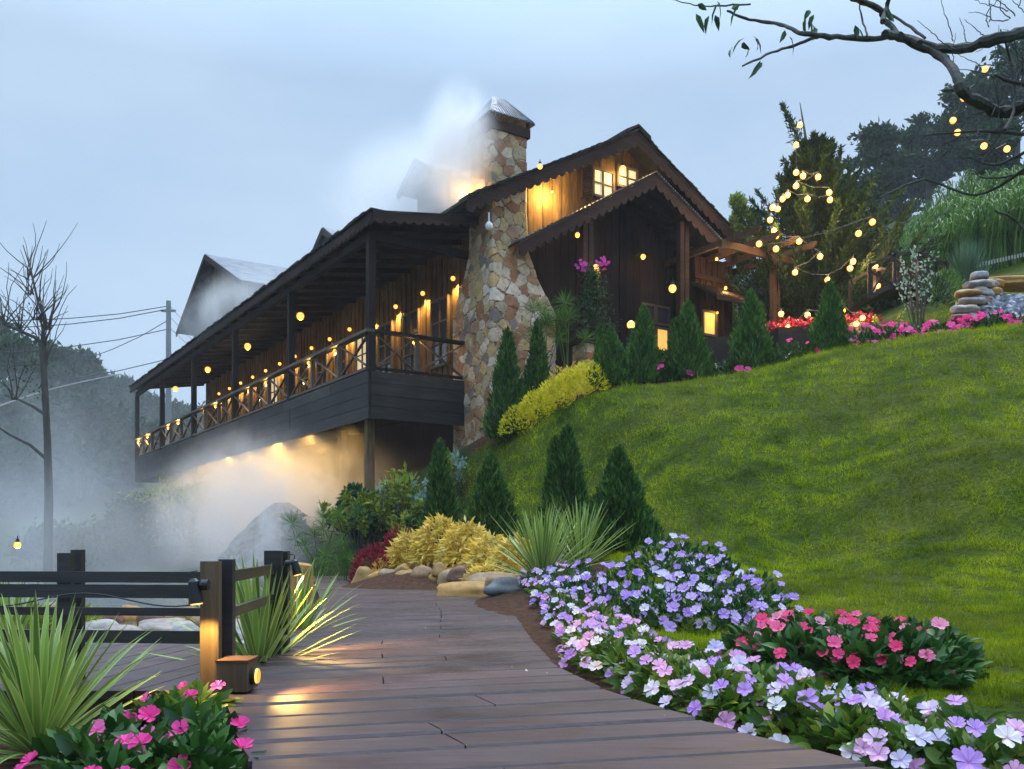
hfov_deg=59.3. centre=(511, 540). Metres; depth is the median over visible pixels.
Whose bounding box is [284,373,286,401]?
window
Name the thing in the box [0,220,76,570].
bare tree
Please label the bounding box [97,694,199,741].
impatiens plant
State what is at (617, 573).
impatiens plant
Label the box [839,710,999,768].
impatiens plant
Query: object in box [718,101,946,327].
ragged conifer
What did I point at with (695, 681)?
impatiens plant
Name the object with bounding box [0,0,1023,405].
sky
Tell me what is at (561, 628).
impatiens plant
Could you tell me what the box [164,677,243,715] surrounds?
impatiens plant
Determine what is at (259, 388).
window
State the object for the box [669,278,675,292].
porch lamp
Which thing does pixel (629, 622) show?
impatiens plant
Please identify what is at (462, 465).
silver leaf shrub
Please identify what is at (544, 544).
yucca plant
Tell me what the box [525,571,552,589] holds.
impatiens plant
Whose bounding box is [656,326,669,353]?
window
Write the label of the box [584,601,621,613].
impatiens plant
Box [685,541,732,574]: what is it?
impatiens plant
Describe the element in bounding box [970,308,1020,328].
impatiens plant
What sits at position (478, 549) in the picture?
croton bush
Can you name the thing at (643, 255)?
pendant lamp
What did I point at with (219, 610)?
rail fence
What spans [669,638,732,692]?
impatiens plant
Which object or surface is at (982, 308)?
cascade stone
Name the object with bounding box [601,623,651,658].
impatiens plant
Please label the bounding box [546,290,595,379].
papyrus plant
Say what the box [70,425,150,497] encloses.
valley tree
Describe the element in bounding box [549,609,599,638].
impatiens plant
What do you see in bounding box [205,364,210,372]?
pendant bulb
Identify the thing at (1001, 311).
impatiens plant
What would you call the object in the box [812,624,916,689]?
impatiens plant
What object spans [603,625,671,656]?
impatiens plant
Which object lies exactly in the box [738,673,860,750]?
impatiens plant
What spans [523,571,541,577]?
impatiens plant
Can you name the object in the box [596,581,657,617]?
impatiens plant
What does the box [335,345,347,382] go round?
window
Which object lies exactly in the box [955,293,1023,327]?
waterfall
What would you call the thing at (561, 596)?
impatiens plant
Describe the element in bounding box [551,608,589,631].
impatiens plant
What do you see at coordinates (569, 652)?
impatiens plant
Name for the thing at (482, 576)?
boulder
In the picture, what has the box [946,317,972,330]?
impatiens plant
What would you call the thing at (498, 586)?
slab rock
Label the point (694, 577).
impatiens plant
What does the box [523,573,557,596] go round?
impatiens plant
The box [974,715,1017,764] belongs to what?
impatiens plant
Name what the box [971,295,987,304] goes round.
cascade stone
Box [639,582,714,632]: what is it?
impatiens plant
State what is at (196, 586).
spot lamp
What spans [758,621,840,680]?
impatiens plant
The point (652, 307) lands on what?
window
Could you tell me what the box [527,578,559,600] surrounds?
impatiens plant
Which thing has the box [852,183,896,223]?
hill tree
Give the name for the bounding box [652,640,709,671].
impatiens plant
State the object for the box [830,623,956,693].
impatiens plant
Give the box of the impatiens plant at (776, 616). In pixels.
[740,607,799,642]
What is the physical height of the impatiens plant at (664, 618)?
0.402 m
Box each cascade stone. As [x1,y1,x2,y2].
[949,305,979,314]
[950,314,969,323]
[954,289,982,298]
[958,297,985,304]
[962,279,991,288]
[965,312,979,320]
[969,271,988,280]
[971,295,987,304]
[973,286,989,295]
[977,305,993,311]
[990,287,1002,294]
[992,279,1004,288]
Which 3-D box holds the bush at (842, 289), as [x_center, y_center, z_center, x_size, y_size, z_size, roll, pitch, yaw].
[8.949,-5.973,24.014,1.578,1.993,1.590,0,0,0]
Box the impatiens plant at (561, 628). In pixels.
[552,612,595,640]
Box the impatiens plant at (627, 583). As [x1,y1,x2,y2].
[623,569,673,606]
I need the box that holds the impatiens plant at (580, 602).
[568,591,606,609]
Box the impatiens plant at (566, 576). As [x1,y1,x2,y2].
[561,573,594,586]
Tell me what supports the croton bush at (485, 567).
on the ground at (174, 558)
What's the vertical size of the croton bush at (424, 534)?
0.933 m
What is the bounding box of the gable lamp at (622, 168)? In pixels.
[619,160,625,171]
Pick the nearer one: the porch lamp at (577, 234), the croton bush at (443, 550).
the croton bush at (443, 550)
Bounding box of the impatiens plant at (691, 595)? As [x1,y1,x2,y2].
[667,583,739,633]
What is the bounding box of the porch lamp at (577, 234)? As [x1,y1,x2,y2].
[575,228,579,237]
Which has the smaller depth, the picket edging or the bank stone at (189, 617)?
the bank stone at (189, 617)
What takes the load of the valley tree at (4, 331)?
on the ground at (174, 558)
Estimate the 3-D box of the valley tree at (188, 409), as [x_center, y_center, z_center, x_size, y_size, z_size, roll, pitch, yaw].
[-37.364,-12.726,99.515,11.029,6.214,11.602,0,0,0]
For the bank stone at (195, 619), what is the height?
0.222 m
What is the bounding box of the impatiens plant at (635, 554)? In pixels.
[619,538,669,574]
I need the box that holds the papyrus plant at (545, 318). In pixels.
[521,296,573,370]
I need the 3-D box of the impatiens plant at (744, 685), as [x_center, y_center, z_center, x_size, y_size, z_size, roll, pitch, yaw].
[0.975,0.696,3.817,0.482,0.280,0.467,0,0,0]
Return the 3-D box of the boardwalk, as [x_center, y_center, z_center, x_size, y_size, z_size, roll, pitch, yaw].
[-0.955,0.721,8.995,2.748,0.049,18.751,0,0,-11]
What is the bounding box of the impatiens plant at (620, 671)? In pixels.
[600,646,673,691]
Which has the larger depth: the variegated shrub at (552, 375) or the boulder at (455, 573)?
the variegated shrub at (552, 375)
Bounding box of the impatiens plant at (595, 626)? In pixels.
[564,621,617,647]
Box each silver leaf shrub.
[364,461,428,543]
[431,447,471,504]
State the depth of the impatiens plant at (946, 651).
4.56 m
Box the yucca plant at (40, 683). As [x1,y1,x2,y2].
[0,590,161,762]
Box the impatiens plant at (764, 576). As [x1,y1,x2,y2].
[730,568,789,604]
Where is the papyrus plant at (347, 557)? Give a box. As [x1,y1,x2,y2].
[305,534,370,580]
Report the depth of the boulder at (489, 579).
11.33 m
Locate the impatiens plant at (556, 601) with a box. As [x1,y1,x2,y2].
[539,595,582,621]
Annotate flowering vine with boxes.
[561,256,622,340]
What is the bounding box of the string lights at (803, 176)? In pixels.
[775,119,832,211]
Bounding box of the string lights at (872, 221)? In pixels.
[756,216,875,251]
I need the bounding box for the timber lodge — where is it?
[128,96,746,529]
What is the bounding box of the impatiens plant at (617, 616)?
[592,613,636,624]
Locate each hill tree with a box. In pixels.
[839,118,928,222]
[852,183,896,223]
[872,147,944,223]
[897,111,963,208]
[925,64,1003,173]
[952,39,1023,165]
[953,116,1023,179]
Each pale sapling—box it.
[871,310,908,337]
[893,245,938,327]
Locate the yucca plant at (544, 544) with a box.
[480,500,612,577]
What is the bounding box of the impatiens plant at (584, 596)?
[571,590,608,609]
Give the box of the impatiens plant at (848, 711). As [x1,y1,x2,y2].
[789,687,924,768]
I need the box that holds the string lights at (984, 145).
[949,62,1010,152]
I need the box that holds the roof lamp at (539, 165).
[537,161,542,168]
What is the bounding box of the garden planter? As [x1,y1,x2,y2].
[705,310,882,367]
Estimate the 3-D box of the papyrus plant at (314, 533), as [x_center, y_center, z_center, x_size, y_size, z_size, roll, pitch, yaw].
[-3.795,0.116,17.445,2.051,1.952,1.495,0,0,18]
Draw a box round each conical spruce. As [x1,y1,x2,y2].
[416,436,459,549]
[462,448,521,546]
[533,422,590,555]
[581,443,664,552]
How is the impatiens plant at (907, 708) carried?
on the ground at (174, 558)
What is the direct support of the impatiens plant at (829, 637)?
on the ground at (174, 558)
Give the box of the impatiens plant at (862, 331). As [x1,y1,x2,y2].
[841,323,882,347]
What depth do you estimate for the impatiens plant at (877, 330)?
16.83 m
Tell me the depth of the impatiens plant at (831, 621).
5.87 m
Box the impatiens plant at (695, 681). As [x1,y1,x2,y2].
[658,657,763,717]
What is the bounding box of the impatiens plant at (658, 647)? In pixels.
[626,636,690,674]
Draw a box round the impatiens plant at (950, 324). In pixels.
[926,317,964,331]
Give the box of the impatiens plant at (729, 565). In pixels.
[691,554,749,591]
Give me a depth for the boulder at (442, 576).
13.24 m
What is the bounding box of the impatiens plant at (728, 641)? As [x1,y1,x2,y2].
[717,612,780,663]
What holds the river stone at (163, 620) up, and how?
on the pond water
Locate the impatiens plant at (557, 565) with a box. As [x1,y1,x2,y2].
[545,563,578,574]
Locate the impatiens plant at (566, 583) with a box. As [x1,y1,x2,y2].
[544,571,600,604]
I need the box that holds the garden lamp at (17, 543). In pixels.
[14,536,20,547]
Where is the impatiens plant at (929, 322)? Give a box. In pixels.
[915,319,948,334]
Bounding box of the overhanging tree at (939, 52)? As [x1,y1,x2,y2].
[676,0,1023,230]
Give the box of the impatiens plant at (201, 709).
[164,694,237,754]
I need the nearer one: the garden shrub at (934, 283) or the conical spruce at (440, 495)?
the conical spruce at (440, 495)
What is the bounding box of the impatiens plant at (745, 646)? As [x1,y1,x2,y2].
[733,620,821,671]
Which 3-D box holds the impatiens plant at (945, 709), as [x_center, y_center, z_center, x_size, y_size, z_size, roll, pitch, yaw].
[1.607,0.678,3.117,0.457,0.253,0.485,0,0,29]
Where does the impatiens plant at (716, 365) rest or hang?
on the ground at (174, 558)
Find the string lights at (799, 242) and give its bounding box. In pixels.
[767,202,880,288]
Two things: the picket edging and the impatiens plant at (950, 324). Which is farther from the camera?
the picket edging
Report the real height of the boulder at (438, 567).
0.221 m
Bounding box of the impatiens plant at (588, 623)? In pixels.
[556,618,608,655]
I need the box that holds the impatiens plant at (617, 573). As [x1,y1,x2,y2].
[599,561,647,602]
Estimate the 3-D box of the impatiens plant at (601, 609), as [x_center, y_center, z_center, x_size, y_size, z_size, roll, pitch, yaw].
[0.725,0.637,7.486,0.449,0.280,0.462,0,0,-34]
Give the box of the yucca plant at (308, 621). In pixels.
[238,558,361,628]
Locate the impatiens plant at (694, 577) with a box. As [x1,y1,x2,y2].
[654,571,714,604]
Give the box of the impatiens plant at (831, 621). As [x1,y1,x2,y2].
[797,608,859,633]
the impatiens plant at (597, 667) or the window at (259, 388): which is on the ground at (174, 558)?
the impatiens plant at (597, 667)
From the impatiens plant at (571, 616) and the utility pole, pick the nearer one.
the impatiens plant at (571, 616)
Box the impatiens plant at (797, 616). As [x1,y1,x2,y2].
[779,606,825,634]
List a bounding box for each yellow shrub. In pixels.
[498,404,537,436]
[515,388,556,422]
[531,377,576,411]
[549,367,595,401]
[564,359,611,394]
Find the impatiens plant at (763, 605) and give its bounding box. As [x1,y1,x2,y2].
[723,587,785,627]
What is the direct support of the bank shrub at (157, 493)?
on the ground at (174, 558)
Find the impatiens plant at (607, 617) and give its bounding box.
[597,614,635,628]
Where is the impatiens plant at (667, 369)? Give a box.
[656,360,686,382]
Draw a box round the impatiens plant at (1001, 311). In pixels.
[988,309,1023,326]
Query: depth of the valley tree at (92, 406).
63.16 m
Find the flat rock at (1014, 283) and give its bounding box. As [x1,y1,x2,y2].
[988,275,1023,291]
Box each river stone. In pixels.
[85,619,118,628]
[103,624,142,629]
[138,623,173,629]
[139,618,185,623]
[170,626,198,630]
[172,620,195,625]
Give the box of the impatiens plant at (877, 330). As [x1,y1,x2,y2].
[849,324,891,345]
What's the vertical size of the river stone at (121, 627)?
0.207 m
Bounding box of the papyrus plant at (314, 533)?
[278,500,370,576]
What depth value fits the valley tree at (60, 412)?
59.89 m
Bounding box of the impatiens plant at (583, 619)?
[560,615,610,645]
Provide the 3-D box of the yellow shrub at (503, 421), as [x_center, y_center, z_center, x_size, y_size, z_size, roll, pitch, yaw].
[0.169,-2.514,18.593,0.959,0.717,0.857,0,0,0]
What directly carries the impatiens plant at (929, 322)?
on the ground at (174, 558)
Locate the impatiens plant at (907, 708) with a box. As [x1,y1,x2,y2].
[843,682,944,758]
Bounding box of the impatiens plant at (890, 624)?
[856,613,930,639]
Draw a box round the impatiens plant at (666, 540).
[638,532,685,563]
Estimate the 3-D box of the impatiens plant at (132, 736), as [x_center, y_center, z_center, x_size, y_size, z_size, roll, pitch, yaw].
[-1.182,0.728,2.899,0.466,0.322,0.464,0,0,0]
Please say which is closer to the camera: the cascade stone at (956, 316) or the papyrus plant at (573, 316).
the cascade stone at (956, 316)
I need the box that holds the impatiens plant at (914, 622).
[894,615,969,656]
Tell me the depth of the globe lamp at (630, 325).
18.35 m
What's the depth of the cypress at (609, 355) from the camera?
17.71 m
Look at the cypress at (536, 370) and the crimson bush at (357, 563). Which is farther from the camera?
the cypress at (536, 370)
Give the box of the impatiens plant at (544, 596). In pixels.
[537,587,576,611]
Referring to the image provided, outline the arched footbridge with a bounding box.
[848,251,950,312]
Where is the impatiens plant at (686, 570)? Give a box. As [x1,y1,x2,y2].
[668,554,722,586]
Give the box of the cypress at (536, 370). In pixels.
[522,318,556,413]
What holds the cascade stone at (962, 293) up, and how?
on the cascade stone
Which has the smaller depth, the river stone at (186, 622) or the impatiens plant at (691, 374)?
the river stone at (186, 622)
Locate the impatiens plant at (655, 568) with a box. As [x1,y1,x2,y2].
[632,549,690,582]
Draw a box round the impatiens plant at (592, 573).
[567,558,613,590]
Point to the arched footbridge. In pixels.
(891, 292)
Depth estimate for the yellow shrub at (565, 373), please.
17.82 m
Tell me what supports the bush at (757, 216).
on the ground at (174, 558)
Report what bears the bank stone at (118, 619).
in the pond water
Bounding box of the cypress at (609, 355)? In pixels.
[586,323,633,387]
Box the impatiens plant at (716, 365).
[710,357,733,375]
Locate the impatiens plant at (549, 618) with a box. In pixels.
[540,603,585,627]
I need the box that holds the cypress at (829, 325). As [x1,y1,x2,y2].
[806,278,856,354]
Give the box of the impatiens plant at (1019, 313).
[1001,311,1023,322]
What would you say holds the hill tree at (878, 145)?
on the ground at (174, 558)
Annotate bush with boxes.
[347,542,394,583]
[372,550,413,572]
[374,524,423,564]
[383,528,436,569]
[405,512,467,566]
[432,515,495,568]
[457,529,521,575]
[459,556,504,580]
[488,532,531,575]
[724,204,766,289]
[727,191,753,332]
[733,279,764,325]
[759,283,794,315]
[819,282,874,317]
[870,228,911,312]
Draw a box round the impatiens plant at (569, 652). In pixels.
[558,631,611,667]
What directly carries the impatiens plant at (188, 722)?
on the ground at (174, 558)
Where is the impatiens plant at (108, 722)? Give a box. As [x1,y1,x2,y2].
[57,702,172,768]
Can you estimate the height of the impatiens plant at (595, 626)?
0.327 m
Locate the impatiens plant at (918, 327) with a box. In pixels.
[898,319,940,339]
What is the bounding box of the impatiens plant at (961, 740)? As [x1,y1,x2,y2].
[908,716,1023,768]
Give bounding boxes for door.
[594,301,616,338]
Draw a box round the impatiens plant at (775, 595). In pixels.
[736,578,803,616]
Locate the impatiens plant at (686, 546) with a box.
[665,534,711,569]
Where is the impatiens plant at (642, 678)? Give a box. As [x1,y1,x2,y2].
[620,650,699,701]
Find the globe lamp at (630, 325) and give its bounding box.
[627,321,634,333]
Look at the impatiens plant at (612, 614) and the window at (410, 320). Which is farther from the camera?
the window at (410, 320)
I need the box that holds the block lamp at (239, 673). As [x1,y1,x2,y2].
[215,656,260,691]
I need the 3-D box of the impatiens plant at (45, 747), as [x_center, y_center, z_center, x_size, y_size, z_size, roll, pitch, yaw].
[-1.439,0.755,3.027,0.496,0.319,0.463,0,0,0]
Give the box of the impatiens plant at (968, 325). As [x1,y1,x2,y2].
[948,314,979,330]
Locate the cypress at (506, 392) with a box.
[478,325,528,440]
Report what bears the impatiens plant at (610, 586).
on the ground at (174, 558)
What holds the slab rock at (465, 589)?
on the boardwalk
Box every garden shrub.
[914,271,954,311]
[927,266,964,302]
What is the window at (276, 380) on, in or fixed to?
in the timber lodge
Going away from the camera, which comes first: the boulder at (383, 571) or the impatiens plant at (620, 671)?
the impatiens plant at (620, 671)
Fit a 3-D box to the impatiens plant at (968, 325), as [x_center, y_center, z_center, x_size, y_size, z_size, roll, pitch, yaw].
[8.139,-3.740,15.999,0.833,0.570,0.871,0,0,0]
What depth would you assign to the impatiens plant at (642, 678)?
4.51 m
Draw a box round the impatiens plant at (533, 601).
[529,582,564,606]
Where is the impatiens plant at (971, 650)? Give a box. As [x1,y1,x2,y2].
[901,616,992,683]
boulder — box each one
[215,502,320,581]
[351,566,371,582]
[367,571,378,578]
[379,568,394,574]
[395,563,409,572]
[395,569,411,574]
[411,564,432,577]
[428,574,437,580]
[431,562,446,576]
[437,568,451,584]
[446,565,468,581]
[462,571,478,580]
[465,572,504,581]
[485,573,517,585]
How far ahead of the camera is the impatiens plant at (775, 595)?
7.83 m
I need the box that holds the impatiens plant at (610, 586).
[570,577,631,614]
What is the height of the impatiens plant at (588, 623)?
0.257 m
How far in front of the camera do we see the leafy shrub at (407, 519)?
16.28 m
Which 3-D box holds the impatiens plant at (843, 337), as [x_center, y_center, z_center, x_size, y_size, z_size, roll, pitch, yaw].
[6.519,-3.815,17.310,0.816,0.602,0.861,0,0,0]
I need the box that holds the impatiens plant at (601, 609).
[582,602,620,619]
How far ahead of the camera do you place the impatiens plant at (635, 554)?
9.75 m
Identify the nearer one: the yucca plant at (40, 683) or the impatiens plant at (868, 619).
the yucca plant at (40, 683)
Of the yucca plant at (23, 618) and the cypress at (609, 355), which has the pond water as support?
the yucca plant at (23, 618)
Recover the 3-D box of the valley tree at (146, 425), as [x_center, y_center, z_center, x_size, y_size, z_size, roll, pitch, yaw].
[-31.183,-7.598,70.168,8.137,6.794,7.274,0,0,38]
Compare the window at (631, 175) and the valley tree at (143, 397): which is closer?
the window at (631, 175)
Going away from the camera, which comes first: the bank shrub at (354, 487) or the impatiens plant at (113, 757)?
the impatiens plant at (113, 757)
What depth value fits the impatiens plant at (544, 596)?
8.46 m
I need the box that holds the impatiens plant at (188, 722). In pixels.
[155,701,249,751]
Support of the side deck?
on the ground at (174, 558)
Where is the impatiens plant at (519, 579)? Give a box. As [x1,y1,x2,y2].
[518,572,527,585]
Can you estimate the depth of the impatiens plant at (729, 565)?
8.94 m
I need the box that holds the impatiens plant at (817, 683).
[779,675,901,736]
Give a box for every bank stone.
[91,616,124,622]
[122,605,138,620]
[136,616,164,625]
[174,607,192,620]
[189,616,199,624]
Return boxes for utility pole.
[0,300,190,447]
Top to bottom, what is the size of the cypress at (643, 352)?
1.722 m
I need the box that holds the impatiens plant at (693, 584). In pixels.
[676,575,738,613]
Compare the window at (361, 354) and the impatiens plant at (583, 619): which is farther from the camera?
the window at (361, 354)
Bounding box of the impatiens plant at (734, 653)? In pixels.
[709,649,767,689]
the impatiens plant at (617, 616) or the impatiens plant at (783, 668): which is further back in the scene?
the impatiens plant at (617, 616)
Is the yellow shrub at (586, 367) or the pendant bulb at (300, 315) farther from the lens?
the pendant bulb at (300, 315)
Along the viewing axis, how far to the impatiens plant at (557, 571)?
9.89 m
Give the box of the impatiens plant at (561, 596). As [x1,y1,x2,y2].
[536,591,579,616]
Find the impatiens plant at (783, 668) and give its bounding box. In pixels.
[739,662,830,720]
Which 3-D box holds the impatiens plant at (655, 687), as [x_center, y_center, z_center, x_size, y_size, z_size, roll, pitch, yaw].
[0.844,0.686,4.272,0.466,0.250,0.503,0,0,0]
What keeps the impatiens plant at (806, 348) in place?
on the ground at (174, 558)
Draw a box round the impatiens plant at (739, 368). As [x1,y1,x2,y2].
[717,352,756,374]
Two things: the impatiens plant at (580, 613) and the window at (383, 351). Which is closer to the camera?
the impatiens plant at (580, 613)
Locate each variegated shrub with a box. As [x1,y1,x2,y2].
[545,365,577,403]
[558,361,588,398]
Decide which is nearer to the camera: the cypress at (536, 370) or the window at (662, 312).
the cypress at (536, 370)
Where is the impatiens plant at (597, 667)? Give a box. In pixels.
[587,639,648,681]
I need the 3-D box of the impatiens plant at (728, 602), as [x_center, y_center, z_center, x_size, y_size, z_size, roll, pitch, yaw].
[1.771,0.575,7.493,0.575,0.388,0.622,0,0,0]
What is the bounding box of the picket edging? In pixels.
[930,253,1023,277]
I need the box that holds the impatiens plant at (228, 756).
[142,724,266,768]
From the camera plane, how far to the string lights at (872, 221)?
20.98 m
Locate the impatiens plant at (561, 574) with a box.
[549,568,588,581]
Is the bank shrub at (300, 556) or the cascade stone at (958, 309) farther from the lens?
the bank shrub at (300, 556)
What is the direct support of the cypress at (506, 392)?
on the ground at (174, 558)
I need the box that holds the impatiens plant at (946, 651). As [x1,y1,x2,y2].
[861,623,977,691]
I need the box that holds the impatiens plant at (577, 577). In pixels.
[561,575,593,592]
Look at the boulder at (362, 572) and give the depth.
14.44 m
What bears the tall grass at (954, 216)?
on the ground at (174, 558)
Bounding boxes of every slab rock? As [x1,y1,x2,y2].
[436,581,487,596]
[483,577,523,595]
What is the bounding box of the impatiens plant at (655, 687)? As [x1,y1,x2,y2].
[642,659,729,708]
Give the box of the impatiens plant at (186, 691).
[128,684,228,723]
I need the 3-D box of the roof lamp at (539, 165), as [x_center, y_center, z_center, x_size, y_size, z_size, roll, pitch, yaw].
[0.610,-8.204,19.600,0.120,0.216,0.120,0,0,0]
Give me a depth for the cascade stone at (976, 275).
16.89 m
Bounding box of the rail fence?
[0,550,289,701]
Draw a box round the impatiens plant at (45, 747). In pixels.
[14,717,140,768]
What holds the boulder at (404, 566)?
on the ground at (174, 558)
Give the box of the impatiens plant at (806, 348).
[779,338,820,361]
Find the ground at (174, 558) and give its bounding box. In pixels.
[0,214,1023,768]
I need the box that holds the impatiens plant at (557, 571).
[548,564,577,577]
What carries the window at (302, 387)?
in the timber lodge
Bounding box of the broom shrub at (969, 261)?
[941,236,998,288]
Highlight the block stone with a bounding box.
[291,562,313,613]
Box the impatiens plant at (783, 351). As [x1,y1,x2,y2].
[765,341,802,364]
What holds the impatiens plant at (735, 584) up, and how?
on the ground at (174, 558)
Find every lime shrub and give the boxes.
[17,605,56,642]
[19,599,55,628]
[85,599,101,621]
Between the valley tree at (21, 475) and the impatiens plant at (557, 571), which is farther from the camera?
the valley tree at (21, 475)
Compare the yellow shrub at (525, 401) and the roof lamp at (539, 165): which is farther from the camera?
the roof lamp at (539, 165)
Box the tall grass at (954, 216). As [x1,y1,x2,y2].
[877,162,1023,309]
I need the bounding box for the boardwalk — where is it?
[228,576,882,768]
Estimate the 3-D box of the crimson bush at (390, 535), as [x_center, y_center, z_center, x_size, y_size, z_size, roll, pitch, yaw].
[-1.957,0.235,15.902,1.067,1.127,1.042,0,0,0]
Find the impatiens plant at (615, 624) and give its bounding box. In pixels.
[599,615,649,637]
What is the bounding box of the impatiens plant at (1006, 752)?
[981,730,1023,768]
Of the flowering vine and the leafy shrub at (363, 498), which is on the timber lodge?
the flowering vine
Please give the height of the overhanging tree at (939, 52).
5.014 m
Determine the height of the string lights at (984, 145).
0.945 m
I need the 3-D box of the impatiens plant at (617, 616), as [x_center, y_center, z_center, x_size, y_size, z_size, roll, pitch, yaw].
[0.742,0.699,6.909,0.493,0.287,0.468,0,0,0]
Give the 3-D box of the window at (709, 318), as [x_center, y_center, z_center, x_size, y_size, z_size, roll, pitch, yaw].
[5.335,-5.870,24.281,0.550,0.700,0.090,0,0,-33]
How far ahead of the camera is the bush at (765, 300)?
26.78 m
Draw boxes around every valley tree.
[0,320,36,387]
[0,329,64,387]
[0,379,42,432]
[0,430,78,515]
[2,408,122,507]
[8,381,89,432]
[17,339,113,398]
[54,387,145,447]
[66,344,122,406]
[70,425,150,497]
[105,369,150,421]
[106,400,159,454]
[110,369,159,421]
[144,418,189,455]
[145,389,197,435]
[165,398,203,435]
[181,400,205,411]
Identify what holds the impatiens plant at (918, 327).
on the ground at (174, 558)
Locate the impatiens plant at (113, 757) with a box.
[52,733,158,768]
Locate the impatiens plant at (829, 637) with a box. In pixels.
[784,625,887,681]
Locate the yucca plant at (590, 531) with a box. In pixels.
[528,499,637,568]
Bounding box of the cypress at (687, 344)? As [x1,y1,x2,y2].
[661,297,714,382]
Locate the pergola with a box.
[664,225,816,331]
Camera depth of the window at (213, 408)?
42.03 m
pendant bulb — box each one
[173,382,177,390]
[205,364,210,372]
[244,337,250,349]
[296,306,303,319]
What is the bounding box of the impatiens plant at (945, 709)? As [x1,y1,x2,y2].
[908,694,1010,765]
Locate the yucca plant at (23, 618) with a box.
[0,582,92,642]
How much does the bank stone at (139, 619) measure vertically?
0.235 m
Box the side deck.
[0,643,258,719]
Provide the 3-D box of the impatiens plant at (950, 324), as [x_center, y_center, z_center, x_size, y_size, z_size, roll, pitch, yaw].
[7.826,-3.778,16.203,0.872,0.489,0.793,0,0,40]
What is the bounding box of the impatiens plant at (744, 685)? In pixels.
[687,672,790,732]
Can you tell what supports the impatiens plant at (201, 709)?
on the ground at (174, 558)
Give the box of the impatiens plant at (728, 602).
[692,587,758,630]
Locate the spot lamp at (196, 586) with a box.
[188,570,209,604]
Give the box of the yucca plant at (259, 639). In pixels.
[148,553,357,661]
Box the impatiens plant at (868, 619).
[824,610,880,636]
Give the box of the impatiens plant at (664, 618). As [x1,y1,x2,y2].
[621,583,683,628]
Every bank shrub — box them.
[4,516,103,570]
[67,514,153,566]
[96,490,178,556]
[117,471,191,549]
[159,477,245,558]
[279,509,322,567]
[333,481,379,537]
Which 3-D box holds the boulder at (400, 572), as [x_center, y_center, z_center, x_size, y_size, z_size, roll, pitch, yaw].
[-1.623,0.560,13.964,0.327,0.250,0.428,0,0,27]
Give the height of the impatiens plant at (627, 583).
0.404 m
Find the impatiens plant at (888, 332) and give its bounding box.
[879,321,918,340]
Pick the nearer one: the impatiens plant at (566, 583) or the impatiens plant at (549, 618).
the impatiens plant at (549, 618)
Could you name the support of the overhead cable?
attached to the timber lodge
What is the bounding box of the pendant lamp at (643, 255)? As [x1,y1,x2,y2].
[636,251,650,258]
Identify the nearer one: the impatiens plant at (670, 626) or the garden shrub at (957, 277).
the impatiens plant at (670, 626)
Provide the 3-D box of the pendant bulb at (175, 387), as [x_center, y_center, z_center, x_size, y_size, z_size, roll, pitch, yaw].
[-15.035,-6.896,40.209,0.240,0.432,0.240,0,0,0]
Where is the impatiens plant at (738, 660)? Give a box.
[720,655,796,692]
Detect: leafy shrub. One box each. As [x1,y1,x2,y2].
[317,485,405,557]
[385,509,460,563]
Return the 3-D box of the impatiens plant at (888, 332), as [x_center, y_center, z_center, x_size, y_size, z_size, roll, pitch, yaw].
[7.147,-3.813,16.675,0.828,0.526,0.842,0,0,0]
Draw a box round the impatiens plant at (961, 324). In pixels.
[955,311,1002,329]
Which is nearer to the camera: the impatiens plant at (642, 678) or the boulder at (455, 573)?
the impatiens plant at (642, 678)
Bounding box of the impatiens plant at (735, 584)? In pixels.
[706,572,767,611]
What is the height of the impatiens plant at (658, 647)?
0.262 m
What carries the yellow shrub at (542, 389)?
on the ground at (174, 558)
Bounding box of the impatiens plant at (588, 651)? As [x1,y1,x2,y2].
[569,628,635,677]
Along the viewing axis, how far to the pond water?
14.52 m
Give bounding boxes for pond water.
[1,582,316,626]
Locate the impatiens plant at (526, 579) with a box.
[521,566,555,588]
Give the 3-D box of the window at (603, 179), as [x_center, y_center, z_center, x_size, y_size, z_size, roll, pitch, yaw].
[2.317,-9.040,22.782,0.720,0.760,0.090,0,0,-33]
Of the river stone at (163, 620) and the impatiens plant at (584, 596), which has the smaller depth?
the impatiens plant at (584, 596)
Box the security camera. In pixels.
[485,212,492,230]
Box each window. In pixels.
[212,406,216,428]
[222,399,229,425]
[244,391,252,417]
[256,383,264,412]
[270,376,278,407]
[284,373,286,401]
[299,363,309,396]
[316,353,328,389]
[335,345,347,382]
[355,337,365,374]
[377,320,393,372]
[402,308,419,375]
[430,294,449,369]
[593,165,614,199]
[616,163,638,188]
[640,302,655,324]
[655,305,669,326]
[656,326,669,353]
[701,309,717,337]
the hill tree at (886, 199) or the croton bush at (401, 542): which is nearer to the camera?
the croton bush at (401, 542)
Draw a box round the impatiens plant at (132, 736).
[98,720,218,768]
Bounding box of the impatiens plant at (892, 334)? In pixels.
[866,324,901,344]
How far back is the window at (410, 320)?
25.25 m
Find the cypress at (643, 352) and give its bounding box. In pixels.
[624,303,666,384]
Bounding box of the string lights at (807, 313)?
[778,305,864,326]
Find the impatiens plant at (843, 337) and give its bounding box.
[835,326,863,348]
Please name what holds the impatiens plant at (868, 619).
on the ground at (174, 558)
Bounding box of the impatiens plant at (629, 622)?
[607,617,657,637]
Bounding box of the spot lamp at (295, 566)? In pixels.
[285,554,301,575]
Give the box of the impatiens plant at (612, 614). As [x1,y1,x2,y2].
[601,608,628,621]
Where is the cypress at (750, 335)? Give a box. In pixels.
[726,287,780,373]
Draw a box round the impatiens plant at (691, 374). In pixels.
[664,364,700,381]

